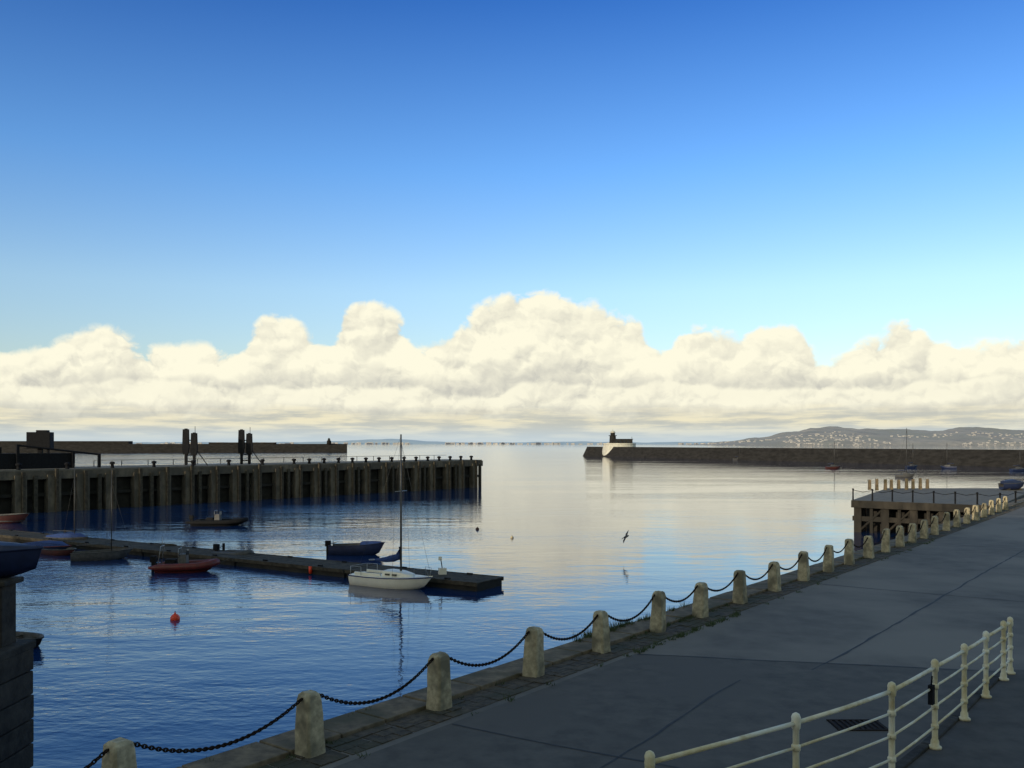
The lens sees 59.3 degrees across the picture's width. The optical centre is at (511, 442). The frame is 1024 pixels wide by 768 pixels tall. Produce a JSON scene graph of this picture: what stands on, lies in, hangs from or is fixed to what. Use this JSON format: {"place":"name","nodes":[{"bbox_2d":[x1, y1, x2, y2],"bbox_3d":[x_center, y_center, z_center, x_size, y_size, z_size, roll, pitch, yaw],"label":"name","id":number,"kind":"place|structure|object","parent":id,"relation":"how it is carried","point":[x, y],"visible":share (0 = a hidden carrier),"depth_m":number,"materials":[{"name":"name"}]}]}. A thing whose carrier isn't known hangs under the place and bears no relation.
{"place":"outdoors","nodes":[
{"label":"outdoors","id":0,"kind":"place"},
{"bbox_2d":[133,439,708,443],"bbox_3d":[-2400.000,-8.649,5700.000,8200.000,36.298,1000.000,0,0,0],"label":"distant coast","id":1,"kind":"structure","parent":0,"point":[390,441],"depth_m":5355.42},
{"bbox_2d":[135,442,713,443],"bbox_3d":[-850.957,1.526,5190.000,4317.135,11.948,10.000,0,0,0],"label":"distant town","id":2,"kind":"object","parent":1,"relation":"on","point":[408,443],"visible":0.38,"depth_m":5185.00},
{"bbox_2d":[0,444,1023,767],"bbox_3d":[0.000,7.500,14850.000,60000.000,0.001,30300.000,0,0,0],"label":"sea water","id":3,"kind":"structure","parent":0,"point":[234,652],"depth_m":50.94,"materials":[{"name":"blue liquid"}]},
{"bbox_2d":[0,513,28,522],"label":"rowing boat","id":4,"kind":"object","parent":3,"relation":"on","point":[13,518],"visible":0.91,"depth_m":84.21,"materials":[{"name":"red paint"}]},
{"bbox_2d":[0,639,35,767],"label":"stone mooring pier","id":5,"kind":"structure","parent":3,"relation":"in","point":[16,709],"depth_m":19.77,"materials":[{"name":"grey stone"}]},
{"bbox_2d":[0,576,23,647],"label":"stone gate pillar","id":6,"kind":"structure","parent":5,"relation":"on","point":[7,611],"depth_m":19.94,"materials":[{"name":"grey stone"}]},
{"bbox_2d":[0,541,42,577],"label":"covered dinghy","id":7,"kind":"object","parent":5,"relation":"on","point":[17,558],"visible":0.99,"depth_m":20.02,"materials":[{"name":"blue fabric"}]},
{"bbox_2d":[16,631,43,648],"bbox_3d":[-18.195,7.377,33.194,2.624,0.686,1.254,0,0,25],"label":"rowing boat","id":8,"kind":"object","parent":3,"relation":"on","point":[38,637],"visible":0.43,"depth_m":33.60,"materials":[{"name":"black wood"}]},
{"bbox_2d":[22,540,71,549],"bbox_3d":[-31.995,7.235,61.995,4.220,0.970,1.553,0,0,20],"label":"rowing boat","id":9,"kind":"object","parent":3,"relation":"on","point":[52,545],"visible":0.42,"depth_m":61.32,"materials":[{"name":"blue paint"}]},
{"bbox_2d":[41,547,75,555],"bbox_3d":[-30.395,7.377,60.594,3.223,0.686,1.453,0,0,30],"label":"rowing boat","id":10,"kind":"object","parent":3,"relation":"on","point":[63,552],"visible":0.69,"depth_m":59.90,"materials":[{"name":"red paint"}]},
{"bbox_2d":[44,463,87,539],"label":"sailing dinghy","id":11,"kind":"object","parent":3,"relation":"on","point":[73,536],"visible":0.56,"depth_m":66.26,"materials":[{"name":"blue fabric"}]},
{"bbox_2d":[70,469,132,560],"bbox_3d":[-26.393,4.710,57.999,3.621,6.020,1.453,0,0,-20],"label":"sailing dinghy","id":12,"kind":"object","parent":3,"relation":"on","point":[103,554],"visible":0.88,"depth_m":57.73,"materials":[{"name":"white plastic"}]},
{"bbox_2d":[153,543,175,545],"bbox_3d":[-24.496,7.346,62.494,3.421,0.748,1.354,0,0,28],"label":"rowing boat","id":13,"kind":"object","parent":3,"relation":"on","point":[165,544],"visible":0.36,"depth_m":62.10,"materials":[{"name":"wood"}]},
{"bbox_2d":[0,441,346,452],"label":"breakwater","id":14,"kind":"object","parent":3,"relation":"in","point":[131,447],"visible":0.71,"depth_m":697.17,"materials":[{"name":"stone"}]},
{"bbox_2d":[170,611,179,620],"bbox_3d":[-14.300,7.397,38.200,0.399,0.526,0.389,0,0,0],"label":"mooring buoy","id":15,"kind":"object","parent":3,"relation":"on","point":[174,616],"visible":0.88,"depth_m":38.08,"materials":[{"name":"orange plastic"}]},
{"bbox_2d":[148,537,219,572],"bbox_3d":[-19.082,6.610,52.619,4.011,2.220,2.047,0,0,0],"label":"inflatable boat","id":16,"kind":"object","parent":3,"relation":"on","point":[182,563],"visible":0.93,"depth_m":52.10,"materials":[{"name":"red rubber"}]},
{"bbox_2d":[185,510,247,525],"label":"inflatable boat","id":17,"kind":"object","parent":3,"relation":"on","point":[216,520],"visible":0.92,"depth_m":81.18,"materials":[{"name":"black rubber"}]},
{"bbox_2d":[211,544,253,554],"bbox_3d":[-17.954,7.155,57.951,3.380,1.130,1.670,0,0,30],"label":"inflatable boat","id":18,"kind":"object","parent":3,"relation":"on","point":[216,548],"visible":0.37,"depth_m":57.25,"materials":[{"name":"black rubber"}]},
{"bbox_2d":[0,459,482,513],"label":"harbour jetty","id":19,"kind":"object","parent":3,"relation":"on","point":[35,490],"visible":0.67,"depth_m":113.28,"materials":[{"name":"wood"}]},
{"bbox_2d":[26,430,53,452],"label":"winch cabin","id":20,"kind":"object","parent":19,"relation":"on","point":[41,438],"visible":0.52,"depth_m":102.89,"materials":[{"name":"black metal"}]},
{"bbox_2d":[0,444,100,468],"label":"linkspan ramp","id":21,"kind":"structure","parent":19,"relation":"on","point":[35,460],"depth_m":100.08,"materials":[{"name":"black metal"}]},
{"bbox_2d":[182,429,207,464],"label":"ramp hoist frame","id":22,"kind":"object","parent":19,"relation":"on","point":[187,445],"visible":0.91,"depth_m":114.70,"materials":[{"name":"black metal"}]},
{"bbox_2d":[15,456,472,469],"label":"mooring bollards","id":23,"kind":"object","parent":19,"relation":"on","point":[112,463],"visible":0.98,"depth_m":123.25,"materials":[{"name":"black metal"}]},
{"bbox_2d":[238,429,260,463],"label":"ramp hoist frame","id":24,"kind":"object","parent":19,"relation":"on","point":[242,440],"visible":0.91,"depth_m":121.05,"materials":[{"name":"black metal"}]},
{"bbox_2d":[94,455,429,465],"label":"jetty guard rail","id":25,"kind":"object","parent":19,"relation":"on","point":[274,457],"visible":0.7,"depth_m":131.01,"materials":[{"name":"black metal"}]},
{"bbox_2d":[0,529,503,591],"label":"floating pontoon","id":26,"kind":"object","parent":3,"relation":"on","point":[468,581],"visible":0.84,"depth_m":54.11,"materials":[{"name":"concrete"}]},
{"bbox_2d":[438,556,446,574],"bbox_3d":[-3.742,6.577,48.331,0.412,0.955,0.300,0,0,-17],"label":"pontoon service post","id":27,"kind":"object","parent":26,"relation":"on","point":[442,571],"visible":1,"depth_m":48.23,"materials":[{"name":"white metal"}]},
{"bbox_2d":[325,535,384,554],"bbox_3d":[-10.565,6.985,60.612,4.057,1.470,1.578,0,0,0],"label":"motorboat","id":28,"kind":"object","parent":3,"relation":"on","point":[372,547],"visible":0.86,"depth_m":60.08,"materials":[{"name":"blue paint"}]},
{"bbox_2d":[348,434,432,589],"bbox_3d":[-6.204,3.635,46.999,5.054,8.170,1.803,0,0,30],"label":"sailing yacht","id":29,"kind":"object","parent":3,"relation":"on","point":[400,578],"visible":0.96,"depth_m":46.68,"materials":[{"name":"white paint"}]},
{"bbox_2d":[583,447,1023,467],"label":"breakwater","id":30,"kind":"object","parent":3,"relation":"in","point":[986,457],"visible":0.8,"depth_m":344.53,"materials":[{"name":"stone"}]},
{"bbox_2d":[602,430,635,455],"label":"lighthouse battery","id":31,"kind":"object","parent":30,"relation":"on","point":[611,444],"visible":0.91,"depth_m":499.55,"materials":[{"name":"stone"}]},
{"bbox_2d":[825,441,839,468],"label":"moored yacht","id":32,"kind":"object","parent":3,"relation":"on","point":[834,466],"visible":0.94,"depth_m":261.71,"materials":[{"name":"red paint"}]},
{"bbox_2d":[895,428,914,477],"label":"moored yacht","id":33,"kind":"object","parent":3,"relation":"on","point":[906,474],"visible":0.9,"depth_m":195.72,"materials":[{"name":"blue paint"}]},
{"bbox_2d":[905,448,916,467],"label":"moored yacht","id":34,"kind":"object","parent":3,"relation":"on","point":[912,466],"visible":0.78,"depth_m":269.64,"materials":[{"name":"blue paint"}]},
{"bbox_2d":[851,488,1023,533],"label":"landing platform","id":35,"kind":"structure","parent":3,"relation":"in","point":[880,511],"depth_m":75.44,"materials":[{"name":"wood"}]},
{"bbox_2d":[868,478,928,490],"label":"stone post fence","id":36,"kind":"object","parent":35,"relation":"on","point":[898,484],"visible":0.97,"depth_m":92.88,"materials":[{"name":"beige stone"}]},
{"bbox_2d":[852,488,1019,504],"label":"black post and chain railing","id":37,"kind":"object","parent":35,"relation":"on","point":[933,492],"visible":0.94,"depth_m":72.28,"materials":[{"name":"metal"}]},
{"bbox_2d":[998,479,1023,489],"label":"covered dinghy","id":38,"kind":"object","parent":35,"relation":"on","point":[1011,484],"visible":0.99,"depth_m":92.04,"materials":[{"name":"blue fabric"}]},
{"bbox_2d":[940,447,956,468],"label":"moored yacht","id":39,"kind":"object","parent":3,"relation":"on","point":[948,467],"visible":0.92,"depth_m":261.54,"materials":[{"name":"blue paint"}]},
{"bbox_2d":[1009,454,1023,470],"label":"moored yacht","id":40,"kind":"object","parent":3,"relation":"on","point":[1018,469],"visible":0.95,"depth_m":237.50,"materials":[{"name":"blue paint"}]},
{"bbox_2d":[0,0,1023,442],"label":"sky","id":41,"kind":"structure","parent":0,"point":[475,221],"materials":[{"name":"blue"}]},
{"bbox_2d":[258,507,1023,767],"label":"quay","id":42,"kind":"structure","parent":0,"point":[822,622],"depth_m":25.42,"materials":[{"name":"concrete"}]},
{"bbox_2d":[206,539,933,759],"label":"weeds","id":43,"kind":"object","parent":42,"relation":"on","point":[620,624],"visible":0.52,"depth_m":23.13,"materials":[{"name":"green plant"}]},
{"bbox_2d":[176,498,1023,767],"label":"coping stones","id":44,"kind":"object","parent":42,"relation":"on","point":[269,750],"visible":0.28,"depth_m":17.43,"materials":[{"name":"grey stone"}]},
{"bbox_2d":[259,503,1023,767],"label":"sett strip","id":45,"kind":"object","parent":42,"relation":"on","point":[352,744],"visible":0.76,"depth_m":18.55,"materials":[{"name":"grey stone"}]},
{"bbox_2d":[101,737,136,767],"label":"stone bollard","id":46,"kind":"object","parent":45,"relation":"on","point":[121,753],"visible":1,"depth_m":11.57,"materials":[{"name":"stone"}]},
{"bbox_2d":[84,498,1004,767],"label":"chain","id":47,"kind":"object","parent":46,"relation":"attached to","point":[187,750],"visible":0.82,"depth_m":15.95,"materials":[{"name":"metal"}]},
{"bbox_2d":[294,690,325,757],"bbox_3d":[-3.183,4.414,14.182,0.370,1.012,0.405,0,0,33],"label":"stone bollard","id":48,"kind":"object","parent":45,"relation":"on","point":[309,734],"visible":1,"depth_m":14.05,"materials":[{"name":"stone"}]},
{"bbox_2d":[426,651,451,710],"bbox_3d":[-1.344,4.389,16.590,0.379,1.062,0.407,0,0,40],"label":"stone bollard","id":49,"kind":"object","parent":45,"relation":"on","point":[439,696],"visible":1,"depth_m":16.45,"materials":[{"name":"stone"}]},
{"bbox_2d":[522,626,544,677],"bbox_3d":[0.448,4.394,18.957,0.392,1.052,0.406,0,0,32],"label":"stone bollard","id":50,"kind":"object","parent":45,"relation":"on","point":[533,661],"visible":1,"depth_m":18.81,"materials":[{"name":"stone"}]},
{"bbox_2d":[592,610,610,653],"bbox_3d":[2.096,4.429,21.121,0.403,0.982,0.359,0,0,-45],"label":"stone bollard","id":51,"kind":"object","parent":45,"relation":"on","point":[600,636],"visible":0.99,"depth_m":21.00,"materials":[{"name":"stone"}]},
{"bbox_2d":[649,591,665,632],"bbox_3d":[3.784,4.378,23.329,0.354,1.084,0.406,0,0,39],"label":"stone bollard","id":52,"kind":"object","parent":45,"relation":"on","point":[658,618],"visible":0.98,"depth_m":23.22,"materials":[{"name":"stone"}]},
{"bbox_2d":[692,582,708,617],"bbox_3d":[5.297,4.420,25.317,0.378,1.001,0.404,0,0,44],"label":"stone bollard","id":53,"kind":"object","parent":45,"relation":"on","point":[700,605],"visible":0.98,"depth_m":25.19,"materials":[{"name":"stone"}]},
{"bbox_2d":[732,570,747,603],"bbox_3d":[6.987,4.403,27.550,0.374,1.034,0.405,0,0,43],"label":"stone bollard","id":54,"kind":"object","parent":45,"relation":"on","point":[739,596],"visible":0.98,"depth_m":27.41,"materials":[{"name":"stone"}]},
{"bbox_2d":[768,561,780,591],"bbox_3d":[8.682,4.423,29.778,0.363,0.995,0.405,0,0,42],"label":"stone bollard","id":55,"kind":"object","parent":45,"relation":"on","point":[774,579],"visible":0.98,"depth_m":29.65,"materials":[{"name":"stone"}]},
{"bbox_2d":[797,551,809,580],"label":"stone bollard","id":56,"kind":"object","parent":45,"relation":"on","point":[803,569],"visible":1,"depth_m":31.89,"materials":[{"name":"stone"}]},
{"bbox_2d":[823,545,833,571],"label":"stone bollard","id":57,"kind":"object","parent":45,"relation":"on","point":[828,561],"visible":0.96,"depth_m":34.03,"materials":[{"name":"stone"}]},
{"bbox_2d":[844,539,854,564],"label":"stone bollard","id":58,"kind":"object","parent":45,"relation":"on","point":[849,554],"visible":0.98,"depth_m":36.10,"materials":[{"name":"stone"}]},
{"bbox_2d":[863,535,874,558],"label":"stone bollard","id":59,"kind":"object","parent":45,"relation":"on","point":[868,548],"visible":0.94,"depth_m":38.24,"materials":[{"name":"stone"}]},
{"bbox_2d":[881,528,889,551],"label":"stone bollard","id":60,"kind":"object","parent":45,"relation":"on","point":[885,544],"visible":0.98,"depth_m":40.31,"materials":[{"name":"stone"}]},
{"bbox_2d":[895,526,904,546],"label":"stone bollard","id":61,"kind":"object","parent":45,"relation":"on","point":[900,541],"visible":0.98,"depth_m":42.31,"materials":[{"name":"stone"}]},
{"bbox_2d":[920,520,928,538],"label":"stone bollard","id":62,"kind":"object","parent":45,"relation":"on","point":[924,532],"visible":0.94,"depth_m":46.05,"materials":[{"name":"stone"}]},
{"bbox_2d":[931,516,938,534],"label":"stone bollard","id":63,"kind":"object","parent":45,"relation":"on","point":[934,528],"visible":0.94,"depth_m":47.95,"materials":[{"name":"stone"}]},
{"bbox_2d":[942,512,949,530],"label":"stone bollard","id":64,"kind":"object","parent":45,"relation":"on","point":[946,523],"visible":0.94,"depth_m":50.16,"materials":[{"name":"stone"}]},
{"bbox_2d":[953,509,960,526],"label":"stone bollard","id":65,"kind":"object","parent":45,"relation":"on","point":[956,521],"visible":0.98,"depth_m":52.42,"materials":[{"name":"stone"}]},
{"bbox_2d":[963,507,970,523],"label":"stone bollard","id":66,"kind":"object","parent":45,"relation":"on","point":[966,520],"visible":0.98,"depth_m":54.62,"materials":[{"name":"stone"}]},
{"bbox_2d":[972,505,979,519],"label":"stone bollard","id":67,"kind":"object","parent":45,"relation":"on","point":[975,514],"visible":1,"depth_m":56.88,"materials":[{"name":"stone"}]},
{"bbox_2d":[981,503,986,516],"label":"stone bollard","id":68,"kind":"object","parent":45,"relation":"on","point":[984,511],"visible":0.97,"depth_m":59.09,"materials":[{"name":"stone"}]},
{"bbox_2d":[988,500,994,514],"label":"stone bollard","id":69,"kind":"object","parent":45,"relation":"on","point":[991,510],"visible":0.91,"depth_m":61.35,"materials":[{"name":"stone"}]},
{"bbox_2d":[996,498,1001,511],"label":"stone bollard","id":70,"kind":"object","parent":45,"relation":"on","point":[999,506],"visible":0.98,"depth_m":63.57,"materials":[{"name":"stone"}]},
{"bbox_2d":[1002,496,1008,509],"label":"stone bollard","id":71,"kind":"object","parent":45,"relation":"on","point":[1005,505],"visible":0.86,"depth_m":65.76,"materials":[{"name":"stone"}]},
{"bbox_2d":[333,654,993,767],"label":"tarmac patch","id":72,"kind":"object","parent":42,"relation":"on","point":[619,707],"visible":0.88,"depth_m":15.99,"materials":[{"name":"grey asphalt"}]},
{"bbox_2d":[826,719,888,730],"bbox_3d":[6.000,4.889,15.600,0.900,0.024,0.590,0,0,0],"label":"drain grate","id":73,"kind":"object","parent":72,"relation":"on","point":[843,724],"visible":0.83,"depth_m":15.59,"materials":[{"name":"metal"}]},
{"bbox_2d":[895,671,1000,767],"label":"kerb","id":74,"kind":"structure","parent":72,"relation":"on","point":[922,747],"depth_m":14.97,"materials":[{"name":"stone"}]},
{"bbox_2d":[453,543,1023,767],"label":"bitumen seams","id":75,"kind":"object","parent":42,"relation":"on","point":[703,701],"visible":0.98,"depth_m":19.70,"materials":[{"name":"black asphalt"}]},
{"bbox_2d":[908,523,916,542],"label":"stone bollard","id":76,"kind":"object","parent":42,"relation":"on","point":[912,536],"visible":0.95,"depth_m":44.13,"materials":[{"name":"stone"}]},
{"bbox_2d":[906,669,1023,767],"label":"footpath","id":77,"kind":"structure","parent":42,"relation":"on","point":[990,734],"depth_m":14.69,"materials":[{"name":"concrete"}]},
{"bbox_2d":[644,617,1015,767],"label":"cream railing","id":78,"kind":"object","parent":77,"relation":"on","point":[795,723],"visible":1,"depth_m":13.11,"materials":[{"name":"metal"}]},
{"bbox_2d":[691,426,1023,444],"bbox_3d":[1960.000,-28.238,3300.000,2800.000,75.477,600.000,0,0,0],"label":"headland hill","id":79,"kind":"structure","parent":0,"point":[961,437],"depth_m":3182.77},
{"bbox_2d":[707,431,1023,444],"bbox_3d":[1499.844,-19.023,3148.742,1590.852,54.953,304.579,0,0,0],"label":"hillside village","id":80,"kind":"object","parent":79,"relation":"on","point":[860,436],"visible":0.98,"depth_m":3137.87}
]}

